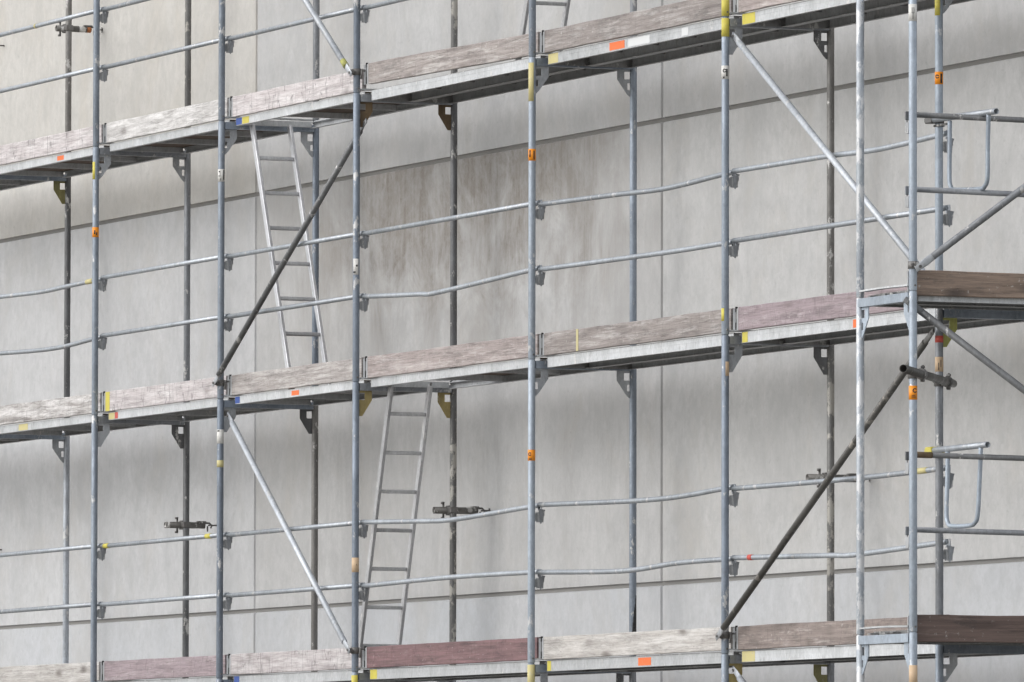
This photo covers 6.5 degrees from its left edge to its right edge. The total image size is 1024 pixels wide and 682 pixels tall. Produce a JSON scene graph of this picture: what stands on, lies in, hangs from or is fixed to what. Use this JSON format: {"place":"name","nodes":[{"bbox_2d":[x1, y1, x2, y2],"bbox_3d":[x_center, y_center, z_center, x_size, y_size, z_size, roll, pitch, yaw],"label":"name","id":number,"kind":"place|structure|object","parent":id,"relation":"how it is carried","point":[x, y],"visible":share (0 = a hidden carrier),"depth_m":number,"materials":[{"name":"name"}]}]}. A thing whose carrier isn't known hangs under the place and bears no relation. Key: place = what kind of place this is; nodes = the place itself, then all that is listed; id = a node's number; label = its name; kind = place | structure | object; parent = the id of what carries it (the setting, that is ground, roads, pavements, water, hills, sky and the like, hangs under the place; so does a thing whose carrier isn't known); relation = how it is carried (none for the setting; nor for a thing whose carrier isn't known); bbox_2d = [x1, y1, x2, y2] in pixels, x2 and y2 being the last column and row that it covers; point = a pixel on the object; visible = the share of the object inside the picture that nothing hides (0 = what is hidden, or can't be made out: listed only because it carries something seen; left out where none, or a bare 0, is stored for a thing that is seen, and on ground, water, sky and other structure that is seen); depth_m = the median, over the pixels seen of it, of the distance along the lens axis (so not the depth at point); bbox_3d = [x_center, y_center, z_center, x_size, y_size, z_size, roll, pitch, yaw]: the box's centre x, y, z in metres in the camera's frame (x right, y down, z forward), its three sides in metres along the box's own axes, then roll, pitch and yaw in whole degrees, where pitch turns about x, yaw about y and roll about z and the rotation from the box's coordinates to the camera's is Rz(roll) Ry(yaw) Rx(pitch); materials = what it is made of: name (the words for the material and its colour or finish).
{"place":"outdoors","nodes":[
{"label":"outdoors","id":0,"kind":"place"},
{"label":"steel deck","id":1,"kind":"object","parent":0,"visible":0},
{"bbox_2d":[0,662,100,681],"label":"toe board","id":2,"kind":"object","parent":1,"relation":"on","point":[71,672],"visible":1,"depth_m":67.47,"materials":[{"name":"wood"}]},
{"bbox_3d":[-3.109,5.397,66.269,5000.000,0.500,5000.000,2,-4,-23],"label":"ground","id":3,"kind":"structure","parent":0,"visible":0},
{"bbox_2d":[97,680,137,681],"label":"scaffold frame","id":4,"kind":"object","parent":3,"relation":"on","point":[114,681],"visible":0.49,"depth_m":66.47,"materials":[{"name":"metal"}]},
{"bbox_2d":[90,411,189,681],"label":"scaffold frame","id":5,"kind":"object","parent":4,"relation":"on","point":[99,438],"visible":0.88,"depth_m":66.56,"materials":[{"name":"metal"}]},
{"bbox_2d":[0,413,153,435],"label":"plywood deck","id":6,"kind":"structure","parent":5,"relation":"on","point":[77,425],"depth_m":68.17,"materials":[{"name":"metal"}]},
{"bbox_2d":[0,393,101,424],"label":"toe board","id":7,"kind":"object","parent":6,"relation":"on","point":[64,407],"visible":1,"depth_m":67.64,"materials":[{"name":"wood"}]},
{"bbox_2d":[92,142,190,416],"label":"scaffold frame","id":8,"kind":"object","parent":5,"relation":"on","point":[106,154],"visible":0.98,"depth_m":66.68,"materials":[{"name":"metal"}]},
{"bbox_2d":[0,145,168,177],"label":"plywood deck","id":9,"kind":"structure","parent":8,"relation":"on","point":[75,163],"depth_m":68.28,"materials":[{"name":"metal"}]},
{"bbox_2d":[0,125,102,165],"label":"toe board","id":10,"kind":"object","parent":9,"relation":"on","point":[54,144],"visible":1,"depth_m":67.78,"materials":[{"name":"wood"}]},
{"bbox_2d":[93,0,190,149],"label":"scaffold frame","id":11,"kind":"object","parent":8,"relation":"on","point":[98,18],"visible":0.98,"depth_m":66.70,"materials":[{"name":"metal"}]},
{"bbox_2d":[216,674,259,681],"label":"scaffold frame","id":12,"kind":"object","parent":3,"relation":"on","point":[221,680],"visible":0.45,"depth_m":64.07,"materials":[{"name":"metal"}]},
{"bbox_2d":[118,676,233,681],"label":"steel deck","id":13,"kind":"structure","parent":12,"relation":"on","point":[206,679],"depth_m":64.85,"materials":[{"name":"metal"}]},
{"bbox_2d":[100,655,227,680],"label":"toe board","id":14,"kind":"object","parent":13,"relation":"on","point":[177,667],"visible":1,"depth_m":65.33,"materials":[{"name":"wood"}]},
{"bbox_2d":[216,395,317,677],"bbox_3d":[-1.755,1.400,64.275,0.780,2.044,0.052,2,-4,-23],"label":"scaffold frame","id":15,"kind":"object","parent":12,"relation":"on","point":[309,424],"visible":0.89,"depth_m":64.20,"materials":[{"name":"metal"}]},
{"bbox_2d":[109,397,284,421],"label":"plywood deck","id":16,"kind":"structure","parent":15,"relation":"on","point":[198,410],"depth_m":65.84,"materials":[{"name":"metal"}]},
{"bbox_2d":[102,376,228,411],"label":"toe board","id":17,"kind":"object","parent":16,"relation":"on","point":[162,394],"visible":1,"depth_m":65.47,"materials":[{"name":"wood"}]},
{"bbox_2d":[217,116,318,400],"bbox_3d":[-1.751,-0.597,64.391,0.779,2.044,0.052,2,-4,-23],"label":"scaffold frame","id":18,"kind":"object","parent":15,"relation":"on","point":[232,128],"visible":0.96,"depth_m":64.30,"materials":[{"name":"metal"}]},
{"bbox_2d":[110,119,294,153],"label":"plywood deck","id":19,"kind":"structure","parent":18,"relation":"on","point":[197,138],"depth_m":65.94,"materials":[{"name":"metal"}]},
{"bbox_2d":[103,98,229,142],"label":"toe board","id":20,"kind":"object","parent":19,"relation":"on","point":[164,121],"visible":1,"depth_m":65.55,"materials":[{"name":"wood"}]},
{"bbox_2d":[218,0,319,123],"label":"scaffold frame","id":21,"kind":"object","parent":18,"relation":"on","point":[226,47],"visible":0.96,"depth_m":64.33,"materials":[{"name":"metal"}]},
{"bbox_2d":[228,4,366,42],"bbox_3d":[-1.523,-2.232,63.183,0.034,0.057,2.614,2,-4,-23],"label":"guard rail","id":22,"kind":"object","parent":21,"relation":"attached to","point":[289,24],"visible":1,"depth_m":63.25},
{"bbox_2d":[212,118,366,389],"bbox_3d":[-1.561,-0.596,63.058,0.167,1.762,2.671,2,-4,-23],"label":"diagonal brace","id":23,"kind":"object","parent":18,"relation":"attached to","point":[286,258],"visible":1,"depth_m":63.10,"materials":[{"name":"metal"}]},
{"bbox_2d":[226,293,365,320],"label":"guard rail","id":24,"kind":"object","parent":18,"relation":"attached to","point":[294,306],"visible":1,"depth_m":63.03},
{"bbox_2d":[227,230,365,260],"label":"guard rail","id":25,"kind":"object","parent":18,"relation":"attached to","point":[287,246],"visible":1,"depth_m":63.17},
{"bbox_2d":[351,667,455,681],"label":"scaffold frame","id":26,"kind":"object","parent":3,"relation":"on","point":[356,676],"visible":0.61,"depth_m":61.73,"materials":[{"name":"metal"}]},
{"bbox_2d":[234,669,376,681],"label":"steel deck","id":27,"kind":"structure","parent":26,"relation":"on","point":[335,676],"depth_m":62.83,"materials":[{"name":"metal"}]},
{"bbox_2d":[227,647,363,674],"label":"toe board","id":28,"kind":"object","parent":27,"relation":"on","point":[292,661],"visible":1,"depth_m":62.98,"materials":[{"name":"wood"}]},
{"bbox_2d":[359,382,432,669],"bbox_3d":[-0.822,1.290,62.061,0.318,1.987,0.664,2,-4,-23],"label":"access ladder","id":29,"kind":"object","parent":27,"relation":"on","point":[411,530],"visible":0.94,"depth_m":62.02,"materials":[{"name":"metal"}]},
{"bbox_2d":[352,377,456,670],"bbox_3d":[-0.744,1.265,61.916,0.779,2.044,0.052,2,-4,-23],"label":"scaffold frame","id":30,"kind":"object","parent":26,"relation":"on","point":[360,407],"visible":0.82,"depth_m":61.84,"materials":[{"name":"metal"}]},
{"bbox_2d":[226,412,363,657],"bbox_3d":[-1.563,1.343,62.942,0.167,1.817,2.617,2,-4,-23],"label":"diagonal brace","id":31,"kind":"object","parent":30,"relation":"attached to","point":[293,542],"visible":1,"depth_m":62.81,"materials":[{"name":"metal"}]},
{"bbox_2d":[235,380,423,405],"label":"plywood deck","id":32,"kind":"structure","parent":30,"relation":"on","point":[330,394],"depth_m":63.50,"materials":[{"name":"metal"}]},
{"bbox_2d":[249,123,330,389],"bbox_3d":[-1.579,-0.605,63.953,0.318,1.987,0.838,2,-4,-23],"label":"access ladder","id":33,"kind":"object","parent":32,"relation":"on","point":[273,262],"visible":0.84,"depth_m":63.98,"materials":[{"name":"metal"}]},
{"bbox_2d":[228,357,364,395],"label":"toe board","id":34,"kind":"object","parent":32,"relation":"on","point":[294,377],"visible":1,"depth_m":63.07,"materials":[{"name":"wood"}]},
{"bbox_2d":[352,88,456,383],"bbox_3d":[-0.740,-0.731,62.032,0.779,2.044,0.052,2,-4,-23],"label":"scaffold frame","id":35,"kind":"object","parent":30,"relation":"on","point":[449,121],"visible":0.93,"depth_m":61.94,"materials":[{"name":"metal"}]},
{"bbox_2d":[236,92,430,128],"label":"hatch deck","id":36,"kind":"structure","parent":35,"relation":"on","point":[336,110],"depth_m":63.49,"materials":[{"name":"metal"}]},
{"bbox_2d":[229,69,365,116],"bbox_3d":[-1.524,-1.744,63.183,0.036,0.153,2.542,2,-4,-23],"label":"toe board","id":37,"kind":"object","parent":36,"relation":"on","point":[336,85],"visible":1,"depth_m":63.21,"materials":[{"name":"wood"}]},
{"bbox_2d":[353,0,457,92],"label":"scaffold frame","id":38,"kind":"object","parent":35,"relation":"on","point":[358,17],"visible":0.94,"depth_m":61.96,"materials":[{"name":"metal"}]},
{"bbox_2d":[302,0,365,78],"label":"diagonal brace","id":39,"kind":"object","parent":38,"relation":"attached to","point":[328,37],"visible":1,"depth_m":62.24,"materials":[{"name":"metal"}]},
{"bbox_2d":[362,265,541,300],"bbox_3d":[-0.417,-0.371,60.479,0.034,0.099,3.114,2,-4,-23],"label":"guard rail","id":40,"kind":"object","parent":35,"relation":"attached to","point":[452,288],"visible":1,"depth_m":60.46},
{"bbox_2d":[362,200,542,237],"bbox_3d":[-0.417,-0.819,60.505,0.034,0.063,3.114,2,-4,-23],"label":"guard rail","id":41,"kind":"object","parent":35,"relation":"attached to","point":[448,218],"visible":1,"depth_m":60.51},
{"bbox_2d":[361,503,538,525],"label":"guard rail","id":42,"kind":"object","parent":30,"relation":"attached to","point":[452,519],"visible":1,"depth_m":60.36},
{"bbox_2d":[361,569,541,590],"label":"guard rail","id":43,"kind":"object","parent":30,"relation":"attached to","point":[446,577],"visible":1,"depth_m":60.37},
{"bbox_2d":[0,0,1023,681],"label":"concrete wall","id":44,"kind":"structure","parent":3,"relation":"on","point":[778,416],"depth_m":62.03,"materials":[{"name":"concrete"}]},
{"bbox_2d":[527,658,635,681],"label":"scaffold frame","id":45,"kind":"object","parent":3,"relation":"on","point":[533,669],"visible":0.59,"depth_m":58.92,"materials":[{"name":"metal"}]},
{"bbox_2d":[370,661,551,679],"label":"steel deck","id":46,"kind":"structure","parent":45,"relation":"on","point":[463,670],"depth_m":60.46,"materials":[{"name":"metal"}]},
{"bbox_2d":[362,637,540,667],"bbox_3d":[-0.422,2.103,60.364,0.036,0.154,3.042,2,-4,-23],"label":"toe board","id":47,"kind":"object","parent":46,"relation":"on","point":[467,652],"visible":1,"depth_m":60.35,"materials":[{"name":"wood"}]},
{"bbox_2d":[528,355,636,662],"bbox_3d":[0.464,1.105,59.098,0.780,2.044,0.052,2,-4,-23],"label":"scaffold frame","id":48,"kind":"object","parent":45,"relation":"on","point":[533,392],"visible":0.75,"depth_m":59.02,"materials":[{"name":"metal"}]},
{"bbox_2d":[371,358,603,388],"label":"hatch deck","id":49,"kind":"structure","parent":48,"relation":"on","point":[493,373],"depth_m":60.91,"materials":[{"name":"metal"}]},
{"bbox_2d":[363,334,540,377],"bbox_3d":[-0.418,0.106,60.479,0.036,0.153,3.042,2,-4,-23],"label":"toe board","id":50,"kind":"object","parent":49,"relation":"on","point":[476,353],"visible":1,"depth_m":60.47,"materials":[{"name":"wood"}]},
{"bbox_2d":[528,52,636,358],"bbox_3d":[0.468,-0.892,59.214,0.779,2.044,0.052,2,-4,-23],"label":"scaffold frame","id":51,"kind":"object","parent":48,"relation":"on","point":[534,213],"visible":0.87,"depth_m":59.11,"materials":[{"name":"metal"}]},
{"bbox_2d":[372,55,578,101],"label":"steel deck","id":52,"kind":"structure","parent":51,"relation":"on","point":[477,78],"depth_m":60.80,"materials":[{"name":"metal"}]},
{"bbox_2d":[364,32,540,84],"bbox_3d":[-0.415,-1.910,60.596,0.036,0.183,3.042,2,-4,-23],"label":"toe board","id":53,"kind":"object","parent":52,"relation":"on","point":[464,56],"visible":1,"depth_m":60.59,"materials":[{"name":"wood"}]},
{"bbox_2d":[414,68,616,103],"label":"steel deck","id":54,"kind":"structure","parent":51,"relation":"on","point":[574,74],"depth_m":61.12,"materials":[{"name":"metal"}]},
{"bbox_2d":[538,170,732,208],"bbox_3d":[0.791,-0.966,57.686,0.034,0.066,3.114,2,-4,-23],"label":"guard rail","id":55,"kind":"object","parent":51,"relation":"attached to","point":[634,192],"visible":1,"depth_m":57.68,"materials":[{"name":"metal"}]},
{"bbox_2d":[538,239,732,274],"bbox_3d":[0.790,-0.539,57.661,0.034,0.059,3.114,2,-4,-23],"label":"guard rail","id":56,"kind":"object","parent":51,"relation":"attached to","point":[632,256],"visible":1,"depth_m":57.67,"materials":[{"name":"metal"}]},
{"bbox_2d":[537,556,733,576],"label":"guard rail","id":57,"kind":"object","parent":48,"relation":"attached to","point":[632,569],"visible":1,"depth_m":57.54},
{"bbox_2d":[538,484,735,509],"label":"guard rail","id":58,"kind":"object","parent":48,"relation":"attached to","point":[632,500],"visible":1,"depth_m":57.57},
{"bbox_2d":[721,649,833,681],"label":"scaffold frame","id":59,"kind":"object","parent":3,"relation":"on","point":[727,660],"visible":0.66,"depth_m":56.11,"materials":[{"name":"metal"}]},
{"bbox_2d":[547,651,748,671],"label":"steel deck","id":60,"kind":"structure","parent":59,"relation":"on","point":[645,662],"depth_m":57.62,"materials":[{"name":"metal"}]},
{"bbox_2d":[539,627,734,659],"bbox_3d":[0.785,1.942,57.546,0.036,0.154,3.042,2,-4,-23],"label":"toe board","id":61,"kind":"object","parent":60,"relation":"on","point":[638,643],"visible":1,"depth_m":57.55,"materials":[{"name":"wood"}]},
{"bbox_2d":[721,330,833,652],"bbox_3d":[1.672,0.945,56.281,0.778,2.044,0.052,2,-4,-23],"label":"scaffold frame","id":62,"kind":"object","parent":59,"relation":"on","point":[729,363],"visible":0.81,"depth_m":56.18,"materials":[{"name":"metal"}]},
{"bbox_2d":[547,333,767,367],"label":"steel deck","id":63,"kind":"structure","parent":62,"relation":"on","point":[653,351],"depth_m":57.80,"materials":[{"name":"metal"}]},
{"bbox_2d":[539,308,734,355],"bbox_3d":[0.789,-0.054,57.661,0.036,0.153,3.042,2,-4,-23],"label":"toe board","id":64,"kind":"object","parent":63,"relation":"on","point":[689,325],"visible":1,"depth_m":57.66,"materials":[{"name":"wood"}]},
{"bbox_2d":[590,346,812,369],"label":"steel deck","id":65,"kind":"structure","parent":62,"relation":"on","point":[698,358],"depth_m":58.20,"materials":[{"name":"metal"}]},
{"bbox_2d":[721,12,833,334],"bbox_3d":[1.675,-1.052,56.396,0.779,2.044,0.052,2,-4,-23],"label":"scaffold frame","id":66,"kind":"object","parent":62,"relation":"on","point":[729,46],"visible":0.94,"depth_m":56.29,"materials":[{"name":"metal"}]},
{"bbox_2d":[548,16,773,65],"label":"steel deck","id":67,"kind":"structure","parent":66,"relation":"on","point":[654,42],"depth_m":57.97,"materials":[{"name":"metal"}]},
{"bbox_2d":[540,0,732,52],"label":"toe board","id":68,"kind":"object","parent":67,"relation":"on","point":[672,15],"visible":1,"depth_m":57.81,"materials":[{"name":"wood"}]},
{"bbox_2d":[593,29,812,67],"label":"steel deck","id":69,"kind":"structure","parent":66,"relation":"on","point":[710,47],"depth_m":58.32,"materials":[{"name":"metal"}]},
{"bbox_2d":[732,130,946,175],"bbox_3d":[1.999,-1.146,54.869,0.034,0.065,3.114,2,-4,-23],"label":"guard rail","id":70,"kind":"object","parent":66,"relation":"attached to","point":[835,154],"visible":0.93,"depth_m":55.00,"materials":[{"name":"metal"}]},
{"bbox_2d":[732,205,950,245],"bbox_3d":[1.998,-0.704,54.843,0.034,0.057,3.114,2,-4,-23],"label":"guard rail","id":71,"kind":"object","parent":66,"relation":"attached to","point":[828,226],"visible":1,"depth_m":54.96,"materials":[{"name":"metal"}]},
{"bbox_2d":[715,328,933,642],"bbox_3d":[1.952,0.909,54.733,0.171,1.811,3.141,2,-4,-23],"label":"diagonal brace","id":72,"kind":"object","parent":62,"relation":"attached to","point":[818,493],"visible":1,"depth_m":54.81,"materials":[{"name":"metal"}]},
{"bbox_2d":[731,539,950,562],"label":"guard rail","id":73,"kind":"object","parent":62,"relation":"attached to","point":[946,542],"visible":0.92,"depth_m":54.74,"materials":[{"name":"grey metal"}]},
{"bbox_2d":[731,465,950,493],"bbox_3d":[1.995,0.849,54.754,0.037,0.061,3.114,2,-4,-23],"label":"guard rail","id":74,"kind":"object","parent":62,"relation":"attached to","point":[923,470],"visible":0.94,"depth_m":54.83,"materials":[{"name":"grey metal"}]},
{"bbox_2d":[856,625,917,681],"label":"scaffold frame","id":75,"kind":"object","parent":3,"relation":"on","point":[910,648],"visible":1,"depth_m":52.67,"materials":[{"name":"metal"}]},
{"bbox_2d":[856,284,916,633],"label":"scaffold frame","id":76,"kind":"object","parent":75,"relation":"on","point":[865,304],"visible":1,"depth_m":52.79,"materials":[{"name":"metal"}]},
{"bbox_2d":[856,0,916,296],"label":"scaffold frame","id":77,"kind":"object","parent":76,"relation":"on","point":[911,131],"visible":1,"depth_m":53.15,"materials":[{"name":"metal"}]},
{"bbox_2d":[908,183,1023,273],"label":"diagonal brace","id":78,"kind":"object","parent":77,"relation":"attached to","point":[965,231],"visible":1,"depth_m":52.60,"materials":[{"name":"metal"}]},
{"bbox_2d":[899,364,956,389],"bbox_3d":[2.428,0.202,52.719,0.117,0.100,1.688,-1,-3,13],"label":"coupling tube","id":79,"kind":"object","parent":76,"relation":"attached to","point":[922,374],"visible":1,"depth_m":52.58,"materials":[{"name":"metal"}]},
{"bbox_2d":[907,270,1023,297],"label":"toe board","id":80,"kind":"object","parent":76,"relation":"attached to","point":[966,284],"visible":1,"depth_m":52.71,"materials":[{"name":"wood"}]},
{"bbox_2d":[908,615,1023,642],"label":"toe board","id":81,"kind":"object","parent":75,"relation":"attached to","point":[966,628],"visible":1,"depth_m":52.59,"materials":[{"name":"wood"}]},
{"bbox_2d":[935,645,1023,681],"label":"scaffold frame","id":82,"kind":"object","parent":3,"relation":"on","point":[941,651],"visible":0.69,"depth_m":53.29,"materials":[{"name":"metal"}]},
{"bbox_2d":[742,644,966,662],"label":"steel deck","id":83,"kind":"structure","parent":82,"relation":"on","point":[829,653],"depth_m":54.98,"materials":[{"name":"metal"}]},
{"bbox_2d":[733,614,948,649],"bbox_3d":[1.993,1.782,54.728,0.036,0.153,3.042,2,-4,-23],"label":"toe board","id":84,"kind":"object","parent":83,"relation":"on","point":[805,634],"visible":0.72,"depth_m":55.13,"materials":[{"name":"wood"}]},
{"bbox_2d":[935,309,1023,614],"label":"scaffold frame","id":85,"kind":"object","parent":82,"relation":"on","point":[942,339],"visible":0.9,"depth_m":53.32,"materials":[{"name":"metal"}]},
{"bbox_2d":[742,308,986,343],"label":"steel deck","id":86,"kind":"structure","parent":85,"relation":"on","point":[846,327],"depth_m":55.15,"materials":[{"name":"metal"}]},
{"bbox_2d":[733,287,906,330],"bbox_3d":[1.997,-0.215,54.843,0.036,0.153,3.042,2,-4,-23],"label":"toe board","id":87,"kind":"object","parent":86,"relation":"on","point":[821,308],"visible":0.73,"depth_m":55.28,"materials":[{"name":"wood"}]},
{"bbox_2d":[792,319,1023,345],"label":"steel deck","id":88,"kind":"structure","parent":85,"relation":"on","point":[920,331],"depth_m":55.41,"materials":[{"name":"metal"}]},
{"bbox_2d":[935,0,953,269],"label":"scaffold frame","id":89,"kind":"object","parent":85,"relation":"on","point":[941,218],"visible":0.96,"depth_m":53.42,"materials":[{"name":"metal"}]},
{"bbox_2d":[732,32,924,269],"bbox_3d":[1.963,-1.121,54.838,0.168,1.816,3.127,2,-4,-23],"label":"diagonal brace","id":90,"kind":"object","parent":89,"relation":"attached to","point":[826,151],"visible":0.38,"depth_m":54.98,"materials":[{"name":"metal"}]},
{"bbox_2d":[742,0,918,26],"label":"steel deck","id":91,"kind":"structure","parent":89,"relation":"on","point":[798,13],"depth_m":55.70,"materials":[{"name":"metal"}]},
{"bbox_2d":[789,0,973,28],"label":"steel deck","id":92,"kind":"structure","parent":89,"relation":"on","point":[871,15],"depth_m":55.84,"materials":[{"name":"metal"}]},
{"bbox_2d":[924,108,998,190],"bbox_3d":[2.686,-1.115,53.057,0.106,0.493,0.943,2,-4,-23],"label":"end guard","id":93,"kind":"object","parent":89,"relation":"attached to","point":[987,113],"visible":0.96,"depth_m":52.89,"materials":[{"name":"metal"}]},
{"bbox_2d":[924,441,990,527],"bbox_3d":[2.658,0.862,52.998,0.106,0.500,0.823,2,-4,-23],"label":"end guard","id":94,"kind":"object","parent":85,"relation":"attached to","point":[980,446],"visible":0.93,"depth_m":52.93,"materials":[{"name":"grey metal"}]},
{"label":"scaffold frame","id":95,"kind":"object","parent":3,"relation":"on","visible":0},
{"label":"scaffold frame","id":96,"kind":"object","parent":95,"relation":"on","visible":0},
{"bbox_2d":[890,290,1023,307],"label":"steel deck","id":97,"kind":"structure","parent":96,"relation":"on","point":[970,301],"depth_m":52.83,"materials":[{"name":"metal"}]},
{"bbox_2d":[903,297,1023,393],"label":"diagonal brace","id":98,"kind":"object","parent":96,"relation":"attached to","point":[970,349],"visible":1,"depth_m":52.63,"materials":[{"name":"metal"}]},
{"bbox_2d":[905,451,1023,460],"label":"guard rail","id":99,"kind":"object","parent":96,"relation":"attached to","point":[970,456],"visible":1,"depth_m":52.65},
{"bbox_2d":[905,527,1023,535],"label":"guard rail","id":100,"kind":"object","parent":96,"relation":"attached to","point":[969,531],"visible":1,"depth_m":52.62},
{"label":"scaffold frame","id":101,"kind":"object","parent":96,"relation":"on","visible":0},
{"bbox_2d":[905,111,1023,122],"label":"guard rail","id":102,"kind":"object","parent":101,"relation":"attached to","point":[968,117],"visible":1,"depth_m":52.76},
{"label":"scaffold frame","id":103,"kind":"object","parent":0,"visible":0},
{"bbox_2d":[0,432,69,663],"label":"scaffold frame","id":104,"kind":"object","parent":103,"relation":"on","point":[65,458],"visible":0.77,"depth_m":69.12,"materials":[{"name":"metal"}]},
{"bbox_2d":[0,173,70,431],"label":"scaffold frame","id":105,"kind":"object","parent":104,"relation":"on","point":[64,196],"visible":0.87,"depth_m":69.24,"materials":[{"name":"metal"}]},
{"bbox_2d":[65,0,71,172],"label":"scaffold frame","id":106,"kind":"object","parent":105,"relation":"on","point":[68,61],"visible":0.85,"depth_m":69.34,"materials":[{"name":"metal"}]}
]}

